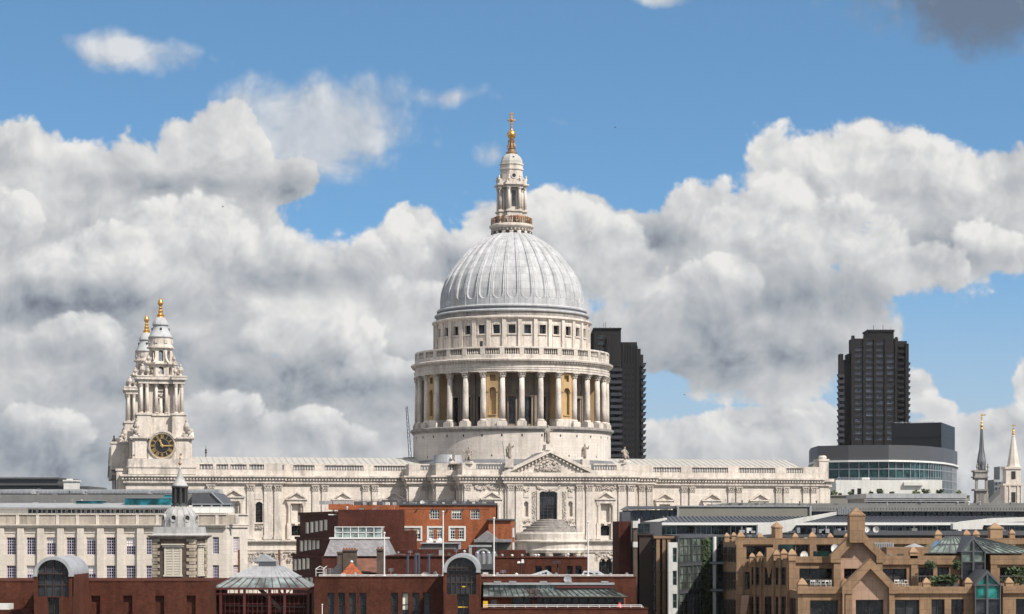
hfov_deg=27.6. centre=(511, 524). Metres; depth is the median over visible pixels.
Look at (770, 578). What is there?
window
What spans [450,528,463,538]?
window
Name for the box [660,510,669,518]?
window
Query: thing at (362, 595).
window
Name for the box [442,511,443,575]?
flagpole
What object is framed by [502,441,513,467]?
statue
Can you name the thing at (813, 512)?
window
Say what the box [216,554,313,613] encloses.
glazed pavilion
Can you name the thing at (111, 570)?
window
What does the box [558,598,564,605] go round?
window
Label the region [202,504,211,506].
roof window
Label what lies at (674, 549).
window
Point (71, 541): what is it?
window
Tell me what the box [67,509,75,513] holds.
roof window
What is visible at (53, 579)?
arched window
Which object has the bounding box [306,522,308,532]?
window
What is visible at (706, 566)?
climbing plant
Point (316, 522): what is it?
window
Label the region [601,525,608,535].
window
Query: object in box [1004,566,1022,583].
bush
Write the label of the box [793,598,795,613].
window
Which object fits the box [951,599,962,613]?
window
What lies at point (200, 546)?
louvred window
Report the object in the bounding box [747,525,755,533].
window
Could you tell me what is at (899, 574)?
window
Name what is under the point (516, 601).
window
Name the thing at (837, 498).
podium
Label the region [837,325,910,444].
residential tower
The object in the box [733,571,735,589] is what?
window
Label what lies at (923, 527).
window
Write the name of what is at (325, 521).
window
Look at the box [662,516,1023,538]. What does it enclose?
white eaved office
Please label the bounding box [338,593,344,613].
window
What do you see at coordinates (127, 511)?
roof window
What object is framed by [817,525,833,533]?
window
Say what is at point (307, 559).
window
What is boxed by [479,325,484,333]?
attic window
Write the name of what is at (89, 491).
rooflight block
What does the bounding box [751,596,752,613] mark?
window
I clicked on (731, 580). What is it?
window
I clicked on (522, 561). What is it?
lamp mast
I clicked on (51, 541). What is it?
window
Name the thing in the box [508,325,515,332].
attic window
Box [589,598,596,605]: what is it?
window
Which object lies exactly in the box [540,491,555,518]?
window
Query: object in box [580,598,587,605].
window
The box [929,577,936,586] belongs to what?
bush
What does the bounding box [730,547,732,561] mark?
window
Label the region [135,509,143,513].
roof window
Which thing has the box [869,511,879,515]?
window
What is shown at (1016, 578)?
bush
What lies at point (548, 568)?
window
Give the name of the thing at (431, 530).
window
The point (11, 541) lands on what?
window
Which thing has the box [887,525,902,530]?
window
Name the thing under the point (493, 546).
flagpole
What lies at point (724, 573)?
window
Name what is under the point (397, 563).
brick link
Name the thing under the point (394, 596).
window
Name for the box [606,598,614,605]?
window
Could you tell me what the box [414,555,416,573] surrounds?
flue pipe
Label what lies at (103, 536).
stone office
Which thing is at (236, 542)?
window
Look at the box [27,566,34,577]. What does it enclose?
window
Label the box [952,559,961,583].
standard bush
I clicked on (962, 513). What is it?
window
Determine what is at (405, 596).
window
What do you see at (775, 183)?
sky
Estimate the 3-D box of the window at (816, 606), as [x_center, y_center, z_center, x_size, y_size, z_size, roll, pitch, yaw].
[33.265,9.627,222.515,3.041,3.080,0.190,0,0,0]
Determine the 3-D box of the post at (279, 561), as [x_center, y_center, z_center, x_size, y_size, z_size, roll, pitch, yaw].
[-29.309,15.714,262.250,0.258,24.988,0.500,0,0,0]
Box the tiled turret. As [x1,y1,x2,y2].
[341,560,361,573]
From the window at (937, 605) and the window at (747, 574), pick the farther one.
the window at (747, 574)
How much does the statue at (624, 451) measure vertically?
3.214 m
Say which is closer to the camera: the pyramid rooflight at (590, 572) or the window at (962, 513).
the pyramid rooflight at (590, 572)
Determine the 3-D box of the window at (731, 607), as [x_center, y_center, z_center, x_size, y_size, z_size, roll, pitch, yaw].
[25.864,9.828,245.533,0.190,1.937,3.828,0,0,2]
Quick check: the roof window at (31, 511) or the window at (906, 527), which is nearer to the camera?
the window at (906, 527)
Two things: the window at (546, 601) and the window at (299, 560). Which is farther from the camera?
the window at (299, 560)
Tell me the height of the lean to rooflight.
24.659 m
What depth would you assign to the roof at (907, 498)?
440.00 m
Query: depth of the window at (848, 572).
228.01 m
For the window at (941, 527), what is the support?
in the white eaved office
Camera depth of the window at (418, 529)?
338.18 m
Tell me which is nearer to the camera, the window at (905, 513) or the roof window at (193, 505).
the roof window at (193, 505)
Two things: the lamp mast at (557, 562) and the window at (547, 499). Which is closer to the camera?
the lamp mast at (557, 562)
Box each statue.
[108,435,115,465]
[450,452,458,463]
[463,447,473,463]
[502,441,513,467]
[542,425,553,450]
[580,444,589,467]
[619,447,630,462]
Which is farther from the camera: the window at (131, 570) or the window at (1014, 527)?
the window at (131, 570)
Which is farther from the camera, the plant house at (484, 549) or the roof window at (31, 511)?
the roof window at (31, 511)
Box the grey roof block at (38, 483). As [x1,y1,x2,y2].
[0,477,106,489]
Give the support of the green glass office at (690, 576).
on the ground
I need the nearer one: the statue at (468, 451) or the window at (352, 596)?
the window at (352, 596)
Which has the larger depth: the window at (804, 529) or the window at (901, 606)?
the window at (804, 529)
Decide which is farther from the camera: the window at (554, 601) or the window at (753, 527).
the window at (753, 527)
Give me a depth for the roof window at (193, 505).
303.32 m
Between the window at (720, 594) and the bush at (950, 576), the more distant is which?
the window at (720, 594)
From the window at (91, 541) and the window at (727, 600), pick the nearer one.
the window at (727, 600)
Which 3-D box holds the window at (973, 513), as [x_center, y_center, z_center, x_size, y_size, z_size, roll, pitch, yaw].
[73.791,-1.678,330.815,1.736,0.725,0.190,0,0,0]
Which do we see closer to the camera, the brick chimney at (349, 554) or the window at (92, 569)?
the brick chimney at (349, 554)
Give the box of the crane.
[404,406,413,457]
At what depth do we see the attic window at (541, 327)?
435.24 m
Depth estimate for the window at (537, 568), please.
240.30 m
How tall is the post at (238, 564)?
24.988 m
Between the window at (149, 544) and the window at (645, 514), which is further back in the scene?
the window at (645, 514)
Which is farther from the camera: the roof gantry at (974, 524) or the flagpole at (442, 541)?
the roof gantry at (974, 524)
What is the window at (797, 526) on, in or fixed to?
in the white eaved office
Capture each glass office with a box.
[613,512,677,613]
[662,533,723,613]
[808,445,957,493]
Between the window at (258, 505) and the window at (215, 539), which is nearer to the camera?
the window at (215, 539)
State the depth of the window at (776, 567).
231.38 m
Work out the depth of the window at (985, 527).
296.37 m
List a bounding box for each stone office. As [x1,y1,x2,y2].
[0,488,248,592]
[723,507,1023,613]
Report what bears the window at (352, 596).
in the brick school wing at (462, 585)
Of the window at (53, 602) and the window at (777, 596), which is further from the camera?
the window at (777, 596)
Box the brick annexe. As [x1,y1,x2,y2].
[495,550,586,573]
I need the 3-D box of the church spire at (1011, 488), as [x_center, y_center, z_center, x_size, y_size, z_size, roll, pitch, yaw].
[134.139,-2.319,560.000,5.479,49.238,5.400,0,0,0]
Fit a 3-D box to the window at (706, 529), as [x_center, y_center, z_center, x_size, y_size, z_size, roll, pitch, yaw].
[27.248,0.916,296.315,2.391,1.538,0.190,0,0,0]
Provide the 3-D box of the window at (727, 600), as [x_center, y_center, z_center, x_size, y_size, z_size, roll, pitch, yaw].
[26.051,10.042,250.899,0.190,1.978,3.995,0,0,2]
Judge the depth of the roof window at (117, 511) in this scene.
304.44 m
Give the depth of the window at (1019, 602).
222.57 m
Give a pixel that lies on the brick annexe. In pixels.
(535, 563)
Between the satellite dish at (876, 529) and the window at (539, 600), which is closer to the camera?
the window at (539, 600)
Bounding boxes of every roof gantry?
[756,507,849,534]
[951,517,1023,534]
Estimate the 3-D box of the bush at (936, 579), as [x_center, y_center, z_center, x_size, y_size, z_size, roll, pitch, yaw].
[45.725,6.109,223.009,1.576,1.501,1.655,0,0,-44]
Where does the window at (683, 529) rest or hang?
in the white eaved office
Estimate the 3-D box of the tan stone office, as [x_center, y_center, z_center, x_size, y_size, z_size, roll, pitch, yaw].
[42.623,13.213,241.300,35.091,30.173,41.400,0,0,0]
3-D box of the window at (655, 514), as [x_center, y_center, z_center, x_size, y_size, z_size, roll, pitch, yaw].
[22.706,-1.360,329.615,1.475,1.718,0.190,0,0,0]
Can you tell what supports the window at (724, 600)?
in the tan stone office
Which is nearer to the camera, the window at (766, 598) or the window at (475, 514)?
the window at (766, 598)
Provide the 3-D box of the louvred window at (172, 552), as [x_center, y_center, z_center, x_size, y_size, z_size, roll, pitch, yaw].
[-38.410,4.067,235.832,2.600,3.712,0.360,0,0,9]
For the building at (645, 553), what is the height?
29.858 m
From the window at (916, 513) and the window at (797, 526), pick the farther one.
the window at (916, 513)
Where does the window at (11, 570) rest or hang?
in the stone office at (103, 536)
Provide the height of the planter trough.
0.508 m
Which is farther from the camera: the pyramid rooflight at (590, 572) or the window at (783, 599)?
the window at (783, 599)
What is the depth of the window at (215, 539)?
300.30 m
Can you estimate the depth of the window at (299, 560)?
366.77 m
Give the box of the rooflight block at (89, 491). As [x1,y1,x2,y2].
[0,489,222,494]
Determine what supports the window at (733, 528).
in the white eaved office
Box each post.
[238,550,239,592]
[278,550,279,592]
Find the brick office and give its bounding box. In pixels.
[291,497,514,613]
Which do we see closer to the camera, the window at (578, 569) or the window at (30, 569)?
the window at (578, 569)
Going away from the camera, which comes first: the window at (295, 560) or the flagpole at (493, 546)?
the flagpole at (493, 546)
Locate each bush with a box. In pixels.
[921,489,930,493]
[924,560,936,583]
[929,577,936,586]
[933,575,945,586]
[938,574,950,585]
[944,573,959,585]
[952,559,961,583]
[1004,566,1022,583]
[1012,574,1023,583]
[1016,566,1023,584]
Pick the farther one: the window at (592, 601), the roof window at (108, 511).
the roof window at (108, 511)
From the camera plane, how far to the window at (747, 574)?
238.55 m
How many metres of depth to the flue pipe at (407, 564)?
227.88 m
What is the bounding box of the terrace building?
[830,477,941,494]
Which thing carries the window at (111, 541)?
in the stone office at (103, 536)
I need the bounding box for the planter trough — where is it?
[936,583,957,586]
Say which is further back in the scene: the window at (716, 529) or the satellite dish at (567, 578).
the window at (716, 529)
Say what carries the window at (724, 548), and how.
in the tan stone office
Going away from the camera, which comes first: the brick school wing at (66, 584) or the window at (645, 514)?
the brick school wing at (66, 584)
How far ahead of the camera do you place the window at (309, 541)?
356.88 m
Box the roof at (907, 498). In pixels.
[846,494,967,502]
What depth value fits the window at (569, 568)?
240.30 m
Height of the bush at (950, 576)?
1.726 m
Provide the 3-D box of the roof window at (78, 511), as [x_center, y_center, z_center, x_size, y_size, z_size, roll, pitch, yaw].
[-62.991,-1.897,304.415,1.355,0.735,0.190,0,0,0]
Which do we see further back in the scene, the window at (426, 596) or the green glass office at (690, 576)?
the green glass office at (690, 576)
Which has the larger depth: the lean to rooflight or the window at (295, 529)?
the window at (295, 529)
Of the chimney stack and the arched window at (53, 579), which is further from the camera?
the chimney stack
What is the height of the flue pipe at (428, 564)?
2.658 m
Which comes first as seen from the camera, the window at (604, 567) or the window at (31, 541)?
the window at (31, 541)
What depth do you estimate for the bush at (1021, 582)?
225.98 m
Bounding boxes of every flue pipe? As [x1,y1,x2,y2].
[406,555,408,573]
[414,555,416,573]
[417,555,419,573]
[427,555,429,573]
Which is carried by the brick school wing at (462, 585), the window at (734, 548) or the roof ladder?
the roof ladder
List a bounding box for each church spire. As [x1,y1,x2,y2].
[971,413,988,502]
[998,424,1023,502]
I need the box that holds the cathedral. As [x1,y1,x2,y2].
[108,113,833,592]
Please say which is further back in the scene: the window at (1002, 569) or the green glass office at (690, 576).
the green glass office at (690, 576)
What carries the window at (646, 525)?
in the building at (645, 553)
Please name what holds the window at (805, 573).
in the tan stone office
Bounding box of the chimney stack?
[63,479,80,488]
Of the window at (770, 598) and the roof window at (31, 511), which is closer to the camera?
the window at (770, 598)
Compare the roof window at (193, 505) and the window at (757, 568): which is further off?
the roof window at (193, 505)
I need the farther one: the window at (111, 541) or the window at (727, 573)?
the window at (111, 541)
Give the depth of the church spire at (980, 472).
498.79 m
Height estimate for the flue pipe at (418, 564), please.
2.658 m
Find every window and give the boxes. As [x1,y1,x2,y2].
[7,537,15,554]
[7,566,15,577]
[27,537,35,554]
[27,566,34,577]
[29,509,36,513]
[37,509,46,513]
[38,560,68,596]
[47,509,56,513]
[47,537,55,554]
[48,597,58,613]
[57,509,65,513]
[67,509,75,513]
[67,537,75,554]
[76,509,85,513]
[86,509,94,513]
[87,537,95,554]
[88,566,95,577]
[96,509,104,513]
[106,509,114,513]
[107,537,115,554]
[107,566,115,577]
[115,509,124,513]
[125,509,133,513]
[127,537,135,554]
[127,566,135,577]
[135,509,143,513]
[144,509,153,513]
[146,537,152,554]
[146,566,152,577]
[154,509,163,513]
[161,544,183,576]
[192,504,201,506]
[197,543,206,575]
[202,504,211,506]
[213,537,218,553]
[213,565,218,577]
[233,537,237,553]
[256,502,261,521]
[292,525,299,535]
[294,559,296,570]
[298,559,300,569]
[300,541,302,550]
[302,558,304,568]
[304,540,306,550]
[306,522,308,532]
[306,558,309,568]
[308,540,310,549]
[310,522,313,532]
[315,521,317,531]
[320,520,322,530]
[324,520,326,529]
[328,593,333,613]
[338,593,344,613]
[349,593,355,613]
[360,593,365,613]
[391,593,397,613]
[402,593,408,613]
[404,528,420,538]
[412,593,418,613]
[423,593,429,613]
[429,528,441,538]
[430,510,439,518]
[447,557,475,593]
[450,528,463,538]
[452,510,461,518]
[457,594,468,613]
[467,326,470,333]
[471,510,479,518]
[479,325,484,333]
[493,325,499,332]
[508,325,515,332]
[513,598,523,605]
[524,325,530,332]
[524,598,532,605]
[535,566,541,572]
[537,598,542,605]
[539,325,544,333]
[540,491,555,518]
[543,598,549,605]
[545,566,550,572]
[551,598,557,605]
[553,326,556,333]
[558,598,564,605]
[565,598,571,605]
[567,566,572,573]
[573,598,579,605]
[575,566,581,573]
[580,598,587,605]
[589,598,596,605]
[597,598,605,605]
[599,558,611,573]
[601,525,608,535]
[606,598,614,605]
[615,598,623,605]
[622,510,631,520]
[624,363,633,458]
[632,510,640,520]
[637,523,643,532]
[641,510,650,520]
[644,523,649,532]
[651,510,659,519]
[653,539,655,548]
[653,570,655,579]
[653,580,655,589]
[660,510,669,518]
[662,525,676,533]
[670,510,675,516]
[673,548,676,561]
[673,571,676,584]
[673,594,676,607]
[678,525,694,533]
[695,525,711,533]
[709,537,717,560]
[710,564,717,588]
[710,592,717,613]
[712,525,728,534]
[718,537,723,560]
[718,564,722,588]
[718,592,722,613]
[723,547,726,561]
[723,571,726,589]
[723,599,725,613]
[726,547,729,561]
[726,571,729,589]
[726,599,729,613]
[730,525,746,533]
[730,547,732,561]
[730,571,732,589]
[730,599,732,613]
[733,547,735,561]
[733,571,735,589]
[733,599,735,613]
[745,572,749,588]
[746,546,771,558]
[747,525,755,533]
[751,567,752,584]
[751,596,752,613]
[756,567,758,584]
[756,596,758,613]
[765,567,768,584]
[765,596,768,613]
[769,568,771,584]
[769,596,771,613]
[776,567,777,584]
[776,596,777,613]
[781,567,785,584]
[781,596,785,613]
[782,525,798,533]
[790,598,792,613]
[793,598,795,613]
[796,545,807,555]
[799,525,815,533]
[799,568,831,583]
[810,600,837,613]
[812,511,822,515]
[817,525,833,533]
[817,545,831,553]
[834,525,846,530]
[844,568,857,578]
[856,600,882,613]
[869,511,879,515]
[869,525,885,530]
[880,511,890,515]
[883,568,905,582]
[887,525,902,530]
[892,511,902,515]
[895,600,918,613]
[903,511,913,515]
[904,525,920,530]
[914,511,924,515]
[918,567,932,582]
[921,525,937,530]
[926,511,936,515]
[931,599,943,613]
[937,511,947,515]
[937,567,948,575]
[939,525,955,530]
[948,511,958,515]
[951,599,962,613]
[960,511,970,515]
[971,511,981,515]
[974,525,989,530]
[982,511,992,515]
[994,511,1004,515]
[1000,567,1011,582]
[1005,511,1015,515]
[1008,525,1023,530]
[1016,599,1023,613]
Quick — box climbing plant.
[701,539,710,613]
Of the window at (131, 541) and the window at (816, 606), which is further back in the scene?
the window at (131, 541)
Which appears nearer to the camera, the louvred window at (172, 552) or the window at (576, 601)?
the window at (576, 601)
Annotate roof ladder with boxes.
[523,588,534,605]
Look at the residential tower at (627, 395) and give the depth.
882.60 m
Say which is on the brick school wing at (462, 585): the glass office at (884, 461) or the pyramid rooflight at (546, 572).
the pyramid rooflight at (546, 572)
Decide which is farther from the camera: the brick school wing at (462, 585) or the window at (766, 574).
the window at (766, 574)
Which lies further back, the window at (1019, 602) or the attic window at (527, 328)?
the attic window at (527, 328)
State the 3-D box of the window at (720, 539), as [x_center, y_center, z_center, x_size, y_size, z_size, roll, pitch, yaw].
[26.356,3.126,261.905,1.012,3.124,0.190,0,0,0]
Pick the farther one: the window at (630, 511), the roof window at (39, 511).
the window at (630, 511)
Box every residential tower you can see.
[591,322,645,458]
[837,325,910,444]
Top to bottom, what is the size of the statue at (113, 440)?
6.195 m
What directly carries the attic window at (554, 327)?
in the cathedral
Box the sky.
[0,0,1023,502]
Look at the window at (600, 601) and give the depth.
210.52 m
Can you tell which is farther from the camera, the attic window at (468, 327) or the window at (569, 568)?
the attic window at (468, 327)
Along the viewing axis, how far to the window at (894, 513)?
330.87 m
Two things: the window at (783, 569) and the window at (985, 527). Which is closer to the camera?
the window at (783, 569)
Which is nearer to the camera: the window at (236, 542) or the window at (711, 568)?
the window at (711, 568)
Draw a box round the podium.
[830,495,969,502]
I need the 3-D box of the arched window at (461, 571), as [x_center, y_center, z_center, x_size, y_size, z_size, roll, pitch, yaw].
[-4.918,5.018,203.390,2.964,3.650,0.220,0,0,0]
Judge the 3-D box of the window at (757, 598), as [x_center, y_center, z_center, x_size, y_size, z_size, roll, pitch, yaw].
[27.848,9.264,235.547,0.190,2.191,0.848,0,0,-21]
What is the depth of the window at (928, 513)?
330.87 m
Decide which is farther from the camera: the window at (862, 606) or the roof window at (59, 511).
the roof window at (59, 511)
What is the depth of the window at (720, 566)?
261.93 m
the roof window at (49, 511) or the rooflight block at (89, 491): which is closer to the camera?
the roof window at (49, 511)
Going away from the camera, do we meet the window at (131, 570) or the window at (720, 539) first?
the window at (720, 539)
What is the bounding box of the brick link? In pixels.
[385,550,465,573]
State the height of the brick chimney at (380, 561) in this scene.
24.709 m
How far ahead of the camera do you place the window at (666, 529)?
296.37 m
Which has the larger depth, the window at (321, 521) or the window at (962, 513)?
the window at (321, 521)
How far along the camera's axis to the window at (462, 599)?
203.49 m
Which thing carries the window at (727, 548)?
in the tan stone office
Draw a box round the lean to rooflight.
[399,538,511,555]
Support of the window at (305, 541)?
in the brick office
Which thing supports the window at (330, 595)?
in the brick school wing at (462, 585)
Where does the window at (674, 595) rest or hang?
in the building at (645, 553)
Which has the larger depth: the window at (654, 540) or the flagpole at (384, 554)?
the window at (654, 540)
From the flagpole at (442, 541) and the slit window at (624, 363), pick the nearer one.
the flagpole at (442, 541)
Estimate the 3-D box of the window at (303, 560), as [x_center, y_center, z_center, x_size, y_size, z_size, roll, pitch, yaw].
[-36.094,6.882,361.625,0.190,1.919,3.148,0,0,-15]
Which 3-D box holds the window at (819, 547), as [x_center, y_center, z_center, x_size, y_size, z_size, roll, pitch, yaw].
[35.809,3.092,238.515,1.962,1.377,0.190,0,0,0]
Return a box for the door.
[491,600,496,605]
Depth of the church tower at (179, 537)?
236.26 m
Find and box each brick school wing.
[0,555,227,613]
[314,553,647,613]
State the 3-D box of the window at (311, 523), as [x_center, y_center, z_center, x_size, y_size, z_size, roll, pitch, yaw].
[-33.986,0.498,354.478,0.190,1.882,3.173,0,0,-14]
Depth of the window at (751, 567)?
236.86 m
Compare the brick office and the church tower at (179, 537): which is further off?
the brick office
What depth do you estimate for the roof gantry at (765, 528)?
280.00 m
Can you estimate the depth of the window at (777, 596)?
231.38 m
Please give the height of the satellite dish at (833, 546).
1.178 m
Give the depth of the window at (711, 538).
261.93 m
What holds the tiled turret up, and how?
on the ground
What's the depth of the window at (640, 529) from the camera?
259.64 m
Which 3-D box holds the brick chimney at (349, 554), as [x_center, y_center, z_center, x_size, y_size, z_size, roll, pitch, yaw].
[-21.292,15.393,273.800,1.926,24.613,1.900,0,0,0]
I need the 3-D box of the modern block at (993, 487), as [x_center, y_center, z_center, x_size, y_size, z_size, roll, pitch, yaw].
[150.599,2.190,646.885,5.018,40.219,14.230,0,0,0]
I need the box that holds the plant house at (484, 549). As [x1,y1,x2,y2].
[469,530,511,573]
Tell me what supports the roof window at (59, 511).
in the stone office at (103, 536)
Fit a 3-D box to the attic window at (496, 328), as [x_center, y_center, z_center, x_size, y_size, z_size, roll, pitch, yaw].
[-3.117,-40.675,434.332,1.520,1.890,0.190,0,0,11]
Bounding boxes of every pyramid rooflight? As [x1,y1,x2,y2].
[534,570,552,574]
[581,571,604,574]
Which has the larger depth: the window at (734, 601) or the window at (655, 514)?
the window at (655, 514)
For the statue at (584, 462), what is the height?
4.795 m
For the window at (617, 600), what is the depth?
210.52 m
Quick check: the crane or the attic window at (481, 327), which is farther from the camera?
the crane
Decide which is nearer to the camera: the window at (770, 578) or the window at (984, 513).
the window at (770, 578)
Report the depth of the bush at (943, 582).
222.66 m
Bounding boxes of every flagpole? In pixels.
[383,532,385,575]
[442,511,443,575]
[493,517,494,575]
[586,521,589,575]
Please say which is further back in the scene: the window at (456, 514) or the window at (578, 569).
the window at (456, 514)
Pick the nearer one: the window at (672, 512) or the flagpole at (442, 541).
the flagpole at (442, 541)
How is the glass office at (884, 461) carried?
on the ground
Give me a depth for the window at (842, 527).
296.37 m
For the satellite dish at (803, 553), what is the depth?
231.03 m
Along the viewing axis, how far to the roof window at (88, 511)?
304.29 m
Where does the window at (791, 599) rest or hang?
in the tan stone office
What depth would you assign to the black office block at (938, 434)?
765.97 m
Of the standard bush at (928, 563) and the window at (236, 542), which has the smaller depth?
the standard bush at (928, 563)
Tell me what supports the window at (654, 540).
in the building at (645, 553)
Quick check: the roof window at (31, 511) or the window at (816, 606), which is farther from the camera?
the roof window at (31, 511)
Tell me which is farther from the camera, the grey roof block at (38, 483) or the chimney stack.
the grey roof block at (38, 483)
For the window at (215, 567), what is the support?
in the stone office at (103, 536)
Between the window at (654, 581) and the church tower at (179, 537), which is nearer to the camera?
the church tower at (179, 537)
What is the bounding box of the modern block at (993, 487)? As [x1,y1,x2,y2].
[988,466,1005,498]
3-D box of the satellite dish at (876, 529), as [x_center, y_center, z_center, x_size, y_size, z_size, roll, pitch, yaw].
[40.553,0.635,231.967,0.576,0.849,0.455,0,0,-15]
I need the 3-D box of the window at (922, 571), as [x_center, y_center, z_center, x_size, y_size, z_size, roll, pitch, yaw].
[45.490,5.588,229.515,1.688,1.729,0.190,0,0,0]
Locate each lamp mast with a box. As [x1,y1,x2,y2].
[517,559,523,573]
[553,561,560,573]
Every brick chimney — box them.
[337,552,342,573]
[342,548,357,570]
[376,547,383,573]
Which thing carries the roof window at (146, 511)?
in the stone office at (103, 536)
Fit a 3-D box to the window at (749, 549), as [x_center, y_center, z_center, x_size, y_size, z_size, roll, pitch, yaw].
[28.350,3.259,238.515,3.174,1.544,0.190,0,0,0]
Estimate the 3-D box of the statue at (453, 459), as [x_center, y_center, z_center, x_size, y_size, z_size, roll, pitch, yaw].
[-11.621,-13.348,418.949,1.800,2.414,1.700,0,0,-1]
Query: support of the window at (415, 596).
in the brick school wing at (462, 585)
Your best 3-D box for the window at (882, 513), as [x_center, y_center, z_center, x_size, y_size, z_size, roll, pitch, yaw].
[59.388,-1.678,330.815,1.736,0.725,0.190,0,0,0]
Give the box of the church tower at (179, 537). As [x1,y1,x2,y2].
[147,453,211,577]
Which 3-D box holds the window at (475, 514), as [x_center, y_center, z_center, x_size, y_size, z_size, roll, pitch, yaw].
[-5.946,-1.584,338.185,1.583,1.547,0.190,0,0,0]
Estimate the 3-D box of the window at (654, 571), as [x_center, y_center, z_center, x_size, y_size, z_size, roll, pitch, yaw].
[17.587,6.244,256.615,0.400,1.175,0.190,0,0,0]
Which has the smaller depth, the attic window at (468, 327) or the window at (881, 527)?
the window at (881, 527)
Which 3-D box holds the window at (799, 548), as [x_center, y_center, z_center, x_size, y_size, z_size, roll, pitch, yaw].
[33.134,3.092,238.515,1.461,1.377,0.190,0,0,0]
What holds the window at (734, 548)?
in the tan stone office
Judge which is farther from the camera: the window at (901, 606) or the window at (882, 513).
the window at (882, 513)
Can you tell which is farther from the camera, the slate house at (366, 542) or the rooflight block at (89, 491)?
the rooflight block at (89, 491)
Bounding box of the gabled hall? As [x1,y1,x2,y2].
[988,489,999,502]
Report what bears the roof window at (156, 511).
in the stone office at (103, 536)
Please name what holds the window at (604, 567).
in the cathedral
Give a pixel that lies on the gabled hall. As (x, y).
(994, 497)
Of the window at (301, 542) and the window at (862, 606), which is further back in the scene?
the window at (301, 542)
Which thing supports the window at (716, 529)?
in the white eaved office
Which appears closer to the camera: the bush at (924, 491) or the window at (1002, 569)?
the window at (1002, 569)
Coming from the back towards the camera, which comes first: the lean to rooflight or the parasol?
the lean to rooflight
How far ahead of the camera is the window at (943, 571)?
229.58 m
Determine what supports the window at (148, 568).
in the stone office at (103, 536)
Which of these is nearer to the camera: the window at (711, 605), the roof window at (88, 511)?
the window at (711, 605)
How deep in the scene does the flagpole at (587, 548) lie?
218.95 m
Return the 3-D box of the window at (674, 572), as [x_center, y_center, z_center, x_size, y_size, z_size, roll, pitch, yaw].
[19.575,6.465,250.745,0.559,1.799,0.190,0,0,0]
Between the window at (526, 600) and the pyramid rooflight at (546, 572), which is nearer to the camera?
the window at (526, 600)
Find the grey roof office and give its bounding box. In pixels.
[621,498,1023,521]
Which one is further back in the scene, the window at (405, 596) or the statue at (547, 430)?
the statue at (547, 430)
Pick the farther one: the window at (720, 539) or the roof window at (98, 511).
the roof window at (98, 511)
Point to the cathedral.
(516, 361)
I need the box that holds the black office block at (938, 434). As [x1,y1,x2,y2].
[892,421,954,449]
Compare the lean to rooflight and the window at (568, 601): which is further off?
the lean to rooflight
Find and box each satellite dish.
[564,575,571,581]
[800,551,807,555]
[831,544,837,550]
[873,526,878,533]
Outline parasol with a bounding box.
[905,543,922,546]
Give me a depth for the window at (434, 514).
338.22 m
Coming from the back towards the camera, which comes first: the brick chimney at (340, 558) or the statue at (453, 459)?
the statue at (453, 459)
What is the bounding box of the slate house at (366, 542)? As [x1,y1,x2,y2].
[322,527,399,574]
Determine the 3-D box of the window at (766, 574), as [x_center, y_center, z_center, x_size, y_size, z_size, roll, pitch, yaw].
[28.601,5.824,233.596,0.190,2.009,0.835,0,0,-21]

